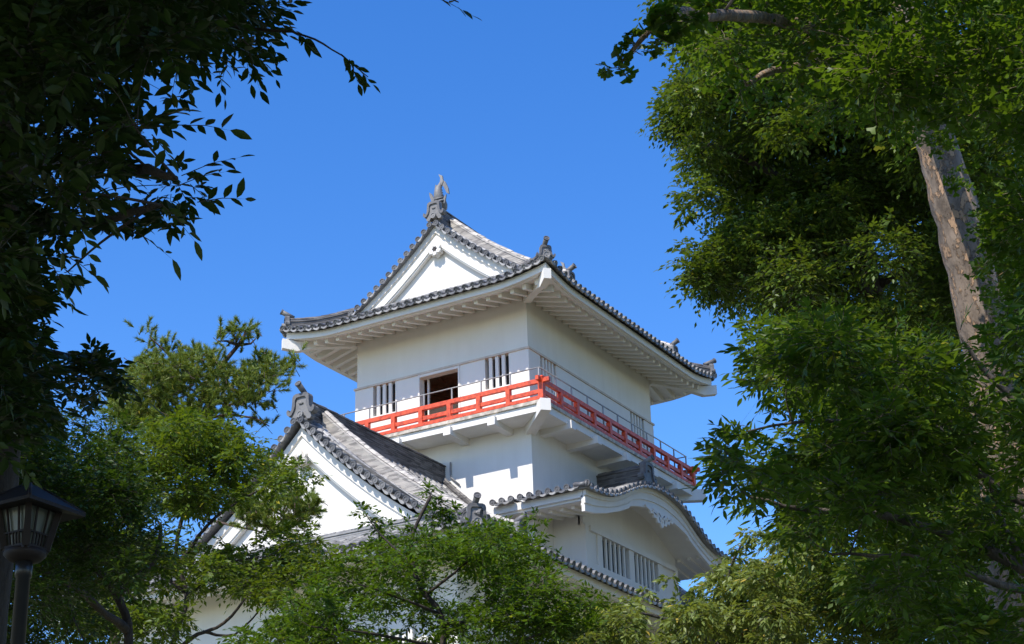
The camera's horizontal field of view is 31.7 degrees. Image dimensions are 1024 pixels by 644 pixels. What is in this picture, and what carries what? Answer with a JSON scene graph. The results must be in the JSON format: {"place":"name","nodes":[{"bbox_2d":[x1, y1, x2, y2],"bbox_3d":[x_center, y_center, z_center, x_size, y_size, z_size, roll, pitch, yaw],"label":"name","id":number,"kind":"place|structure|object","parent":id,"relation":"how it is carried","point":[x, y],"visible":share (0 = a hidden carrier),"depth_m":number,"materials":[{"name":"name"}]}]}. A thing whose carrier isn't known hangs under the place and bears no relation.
{"place":"outdoors","nodes":[
{"label":"outdoors","id":0,"kind":"place"},
{"bbox_2d":[29,0,1012,643],"label":"sky","id":1,"kind":"structure","parent":0,"point":[513,110],"materials":[{"name":"blue"}]},
{"bbox_3d":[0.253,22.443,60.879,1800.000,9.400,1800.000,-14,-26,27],"label":"ground","id":2,"kind":"structure","parent":0,"visible":0},
{"bbox_2d":[0,482,85,643],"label":"street lamp","id":3,"kind":"object","parent":2,"relation":"on","point":[32,517],"visible":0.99,"depth_m":10.94,"materials":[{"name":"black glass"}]},
{"bbox_2d":[6,404,203,643],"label":"broadleaf tree","id":4,"kind":"object","parent":2,"relation":"on","point":[82,548],"visible":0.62,"depth_m":18.48,"materials":[{"name":"green plant"}]},
{"bbox_2d":[33,401,353,643],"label":"cherry tree","id":5,"kind":"object","parent":2,"relation":"on","point":[191,449],"visible":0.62,"depth_m":31.17,"materials":[{"name":"green plant"}]},
{"bbox_2d":[97,314,328,643],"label":"pine tree","id":6,"kind":"object","parent":2,"relation":"on","point":[171,375],"visible":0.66,"depth_m":39.35,"materials":[{"name":"green plant"}]},
{"bbox_2d":[0,0,481,643],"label":"broadleaf tree","id":7,"kind":"object","parent":2,"relation":"on","point":[60,54],"visible":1,"depth_m":8.27,"materials":[{"name":"green plant"}]},
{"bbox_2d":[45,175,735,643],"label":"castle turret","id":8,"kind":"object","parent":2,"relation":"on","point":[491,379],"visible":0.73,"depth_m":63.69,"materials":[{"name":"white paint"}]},
{"bbox_2d":[216,477,643,643],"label":"maple tree","id":9,"kind":"object","parent":2,"relation":"on","point":[477,552],"visible":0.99,"depth_m":28.07,"materials":[{"name":"green plant"}]},
{"bbox_2d":[561,521,892,643],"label":"cherry tree","id":10,"kind":"object","parent":2,"relation":"on","point":[747,605],"visible":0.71,"depth_m":27.62,"materials":[{"name":"green plant"}]},
{"bbox_2d":[596,0,1023,643],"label":"ginkgo tree","id":11,"kind":"object","parent":2,"relation":"on","point":[926,68],"visible":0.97,"depth_m":15.11,"materials":[{"name":"green plant"}]},
{"bbox_2d":[633,0,1023,643],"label":"zelkova tree","id":12,"kind":"object","parent":2,"relation":"on","point":[809,218],"visible":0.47,"depth_m":30.96,"materials":[{"name":"green plant"}]},
{"bbox_2d":[679,294,1023,643],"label":"hackberry tree","id":13,"kind":"object","parent":2,"relation":"on","point":[893,421],"visible":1,"depth_m":12.26,"materials":[{"name":"green plant"}]},
{"bbox_2d":[718,0,1023,535],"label":"zelkova tree","id":14,"kind":"object","parent":2,"relation":"on","point":[885,290],"depth_m":50.42,"materials":[{"name":"green plant"}]}
]}

